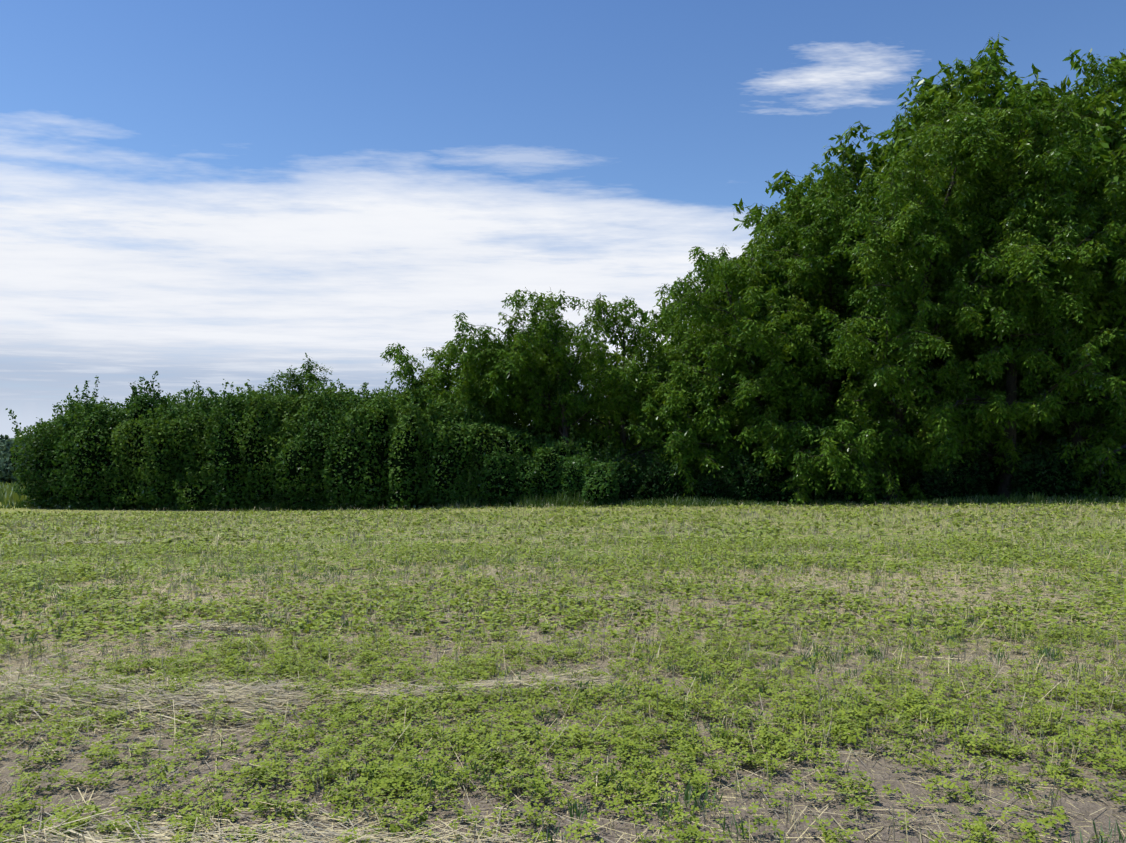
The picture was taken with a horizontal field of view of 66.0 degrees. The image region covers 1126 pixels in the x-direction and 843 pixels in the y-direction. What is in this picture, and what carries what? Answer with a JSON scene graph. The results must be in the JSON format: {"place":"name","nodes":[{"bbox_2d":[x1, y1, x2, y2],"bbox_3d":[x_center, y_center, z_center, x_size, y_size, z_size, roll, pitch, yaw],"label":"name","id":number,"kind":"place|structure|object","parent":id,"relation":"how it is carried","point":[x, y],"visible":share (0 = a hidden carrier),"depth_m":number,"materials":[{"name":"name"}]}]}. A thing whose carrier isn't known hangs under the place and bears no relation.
{"place":"outdoors","nodes":[
{"label":"outdoors","id":0,"kind":"place"},
{"bbox_2d":[257,353,332,421],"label":"hedge tree","id":1,"kind":"object","parent":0,"point":[297,382],"depth_m":46.80,"materials":[{"name":"green plant"}]},
{"bbox_2d":[0,498,1125,842],"bbox_3d":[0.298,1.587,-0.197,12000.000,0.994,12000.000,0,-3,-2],"label":"field ground","id":2,"kind":"structure","parent":0,"point":[1082,804],"depth_m":5.91,"materials":[{"name":"brown soil"}]},
{"bbox_2d":[0,430,38,483],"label":"tree","id":3,"kind":"object","parent":2,"relation":"on","point":[6,443],"depth_m":121.67,"materials":[{"name":"green plant"}]},
{"bbox_2d":[5,371,582,510],"bbox_3d":[-15.465,1.036,48.067,33.563,7.596,12.075,-1,-4,15],"label":"hedge","id":4,"kind":"object","parent":2,"relation":"on","point":[305,422],"depth_m":43.70,"materials":[{"name":"green plant"}]},
{"bbox_2d":[380,342,477,411],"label":"tree","id":5,"kind":"object","parent":2,"relation":"on","point":[407,367],"depth_m":45.08,"materials":[{"name":"green plant"}]},
{"bbox_2d":[449,367,481,410],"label":"tree","id":6,"kind":"object","parent":2,"relation":"on","point":[462,371],"depth_m":52.84,"materials":[{"name":"green plant"}]},
{"bbox_2d":[397,312,560,438],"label":"tree","id":7,"kind":"object","parent":2,"relation":"on","point":[476,371],"depth_m":44.07,"materials":[{"name":"green plant"}]},
{"bbox_2d":[439,428,623,506],"bbox_3d":[-1.579,2.210,41.691,9.192,3.828,4.225,-1,-4,18],"label":"light bush","id":8,"kind":"object","parent":2,"relation":"on","point":[578,459],"depth_m":41.01,"materials":[{"name":"green plant"}]},
{"bbox_2d":[482,322,594,437],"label":"tree","id":9,"kind":"object","parent":2,"relation":"on","point":[510,419],"depth_m":45.89,"materials":[{"name":"green plant"}]},
{"bbox_2d":[520,356,586,437],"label":"tree","id":10,"kind":"object","parent":2,"relation":"on","point":[531,420],"depth_m":53.95,"materials":[{"name":"green plant"}]},
{"bbox_2d":[459,287,648,473],"bbox_3d":[-0.504,-0.526,45.265,9.940,12.752,8.799,0,-3,-2],"label":"tree","id":11,"kind":"object","parent":2,"relation":"on","point":[517,387],"depth_m":43.80,"materials":[{"name":"green plant"}]},
{"bbox_2d":[0,619,1125,842],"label":"clover plant","id":12,"kind":"object","parent":2,"relation":"on","point":[388,781],"visible":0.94,"depth_m":5.21,"materials":[{"name":"green plant"}]},
{"bbox_2d":[0,498,1125,842],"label":"straw litter","id":13,"kind":"object","parent":2,"relation":"on","point":[250,710],"visible":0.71,"depth_m":6.64,"materials":[{"name":"beige plant"}]},
{"bbox_2d":[0,498,1125,547],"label":"clover plant","id":14,"kind":"object","parent":2,"relation":"on","point":[148,517],"visible":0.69,"depth_m":27.23,"materials":[{"name":"green plant"}]},
{"bbox_2d":[0,481,1125,511],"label":"fringe grass","id":15,"kind":"structure","parent":2,"relation":"on","point":[8,494],"depth_m":39.31,"materials":[{"name":"green plant"}]},
{"bbox_2d":[0,530,1125,642],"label":"clover plant","id":16,"kind":"object","parent":2,"relation":"on","point":[340,597],"visible":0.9,"depth_m":11.54,"materials":[{"name":"green plant"}]},
{"bbox_2d":[0,550,1125,842],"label":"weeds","id":17,"kind":"object","parent":2,"relation":"on","point":[712,680],"visible":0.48,"depth_m":7.26,"materials":[{"name":"green plant"}]},
{"bbox_2d":[578,333,645,453],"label":"tree","id":18,"kind":"object","parent":2,"relation":"on","point":[617,357],"depth_m":51.03,"materials":[{"name":"green plant"}]},
{"bbox_2d":[550,292,678,487],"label":"tree","id":19,"kind":"object","parent":2,"relation":"on","point":[632,343],"depth_m":45.15,"materials":[{"name":"green plant"}]},
{"bbox_2d":[605,327,693,447],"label":"tree","id":20,"kind":"object","parent":2,"relation":"on","point":[668,345],"depth_m":49.71,"materials":[{"name":"green plant"}]},
{"bbox_2d":[622,341,743,501],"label":"tree","id":21,"kind":"object","parent":2,"relation":"on","point":[679,400],"depth_m":41.80,"materials":[{"name":"green plant"}]},
{"bbox_2d":[618,284,774,418],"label":"tree","id":22,"kind":"object","parent":2,"relation":"on","point":[656,316],"depth_m":53.40,"materials":[{"name":"green plant"}]},
{"bbox_2d":[646,246,791,447],"bbox_3d":[8.589,-2.186,46.626,8.828,13.655,10.293,0,-3,-2],"label":"tree","id":23,"kind":"object","parent":2,"relation":"on","point":[661,321],"depth_m":45.24,"materials":[{"name":"green plant"}]},
{"bbox_2d":[649,226,857,499],"bbox_3d":[9.058,-2.824,42.039,9.451,13.840,9.496,0,-3,-2],"label":"tree","id":24,"kind":"object","parent":2,"relation":"on","point":[742,306],"depth_m":40.83,"materials":[{"name":"green plant"}]},
{"bbox_2d":[728,177,866,418],"bbox_3d":[14.350,-4.939,51.709,12.500,19.085,14.151,0,-3,-2],"label":"tree","id":25,"kind":"object","parent":2,"relation":"on","point":[839,384],"depth_m":47.05,"materials":[{"name":"green plant"}]},
{"bbox_2d":[671,159,947,485],"bbox_3d":[11.687,-3.838,43.194,13.102,18.181,10.802,0,-3,-2],"label":"tree","id":26,"kind":"object","parent":2,"relation":"on","point":[828,235],"depth_m":41.69,"materials":[{"name":"green plant"}]},
{"bbox_2d":[587,434,1125,503],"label":"bush","id":27,"kind":"object","parent":2,"relation":"on","point":[1016,480],"depth_m":39.13,"materials":[{"name":"green plant"}]},
{"bbox_2d":[732,121,981,433],"bbox_3d":[18.028,-6.603,50.756,16.505,22.245,16.845,0,-3,-2],"label":"tree","id":28,"kind":"object","parent":2,"relation":"on","point":[857,166],"depth_m":51.13,"materials":[{"name":"green plant"}]},
{"bbox_2d":[724,69,1012,414],"bbox_3d":[18.252,-7.473,48.922,20.951,25.398,14.950,0,-3,-2],"label":"tree","id":29,"kind":"object","parent":2,"relation":"on","point":[778,187],"depth_m":49.17,"materials":[{"name":"green plant"}]},
{"bbox_2d":[768,94,1072,505],"bbox_3d":[16.449,-4.923,41.533,14.594,20.110,12.012,0,-3,-2],"label":"tree","id":30,"kind":"object","parent":2,"relation":"on","point":[877,252],"depth_m":38.11,"materials":[{"name":"green plant"}]},
{"bbox_2d":[845,30,1125,439],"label":"tree","id":31,"kind":"object","parent":2,"relation":"on","point":[974,88],"depth_m":44.16,"materials":[{"name":"green plant"}]},
{"bbox_2d":[850,193,1125,457],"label":"tree","id":32,"kind":"object","parent":2,"relation":"on","point":[966,355],"depth_m":41.81,"materials":[{"name":"green plant"}]},
{"bbox_2d":[879,48,1125,501],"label":"tree","id":33,"kind":"object","parent":2,"relation":"on","point":[976,427],"depth_m":37.66,"materials":[{"name":"green plant"}]},
{"bbox_2d":[907,55,1125,458],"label":"tree","id":34,"kind":"object","parent":2,"relation":"on","point":[1107,155],"depth_m":40.94,"materials":[{"name":"green plant"}]},
{"bbox_2d":[940,143,1125,466],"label":"tree","id":35,"kind":"object","parent":2,"relation":"on","point":[1047,308],"depth_m":39.10,"materials":[{"name":"green plant"}]},
{"bbox_2d":[969,49,1125,444],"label":"tree","id":36,"kind":"object","parent":2,"relation":"on","point":[1118,66],"depth_m":44.52,"materials":[{"name":"green plant"}]},
{"bbox_2d":[1036,88,1125,215],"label":"tree","id":37,"kind":"object","parent":2,"relation":"on","point":[1095,122],"depth_m":43.63,"materials":[{"name":"green plant"}]},
{"bbox_2d":[1040,181,1125,499],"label":"tree","id":38,"kind":"object","parent":2,"relation":"on","point":[1117,297],"depth_m":37.94,"materials":[{"name":"green plant"}]},
{"bbox_2d":[0,0,1125,437],"label":"sky","id":39,"kind":"structure","parent":0,"point":[209,192],"materials":[{"name":"blue"}]},
{"bbox_2d":[530,399,1061,465],"bbox_3d":[12.099,1.791,50.933,46.677,6.001,11.609,-1,-4,15],"label":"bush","id":40,"kind":"object","parent":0,"point":[635,442],"depth_m":48.96,"materials":[{"name":"green plant"}]},
{"bbox_2d":[530,326,1114,450],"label":"tree","id":41,"kind":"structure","parent":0,"point":[937,357],"depth_m":53.82,"materials":[{"name":"green plant"}]}
]}

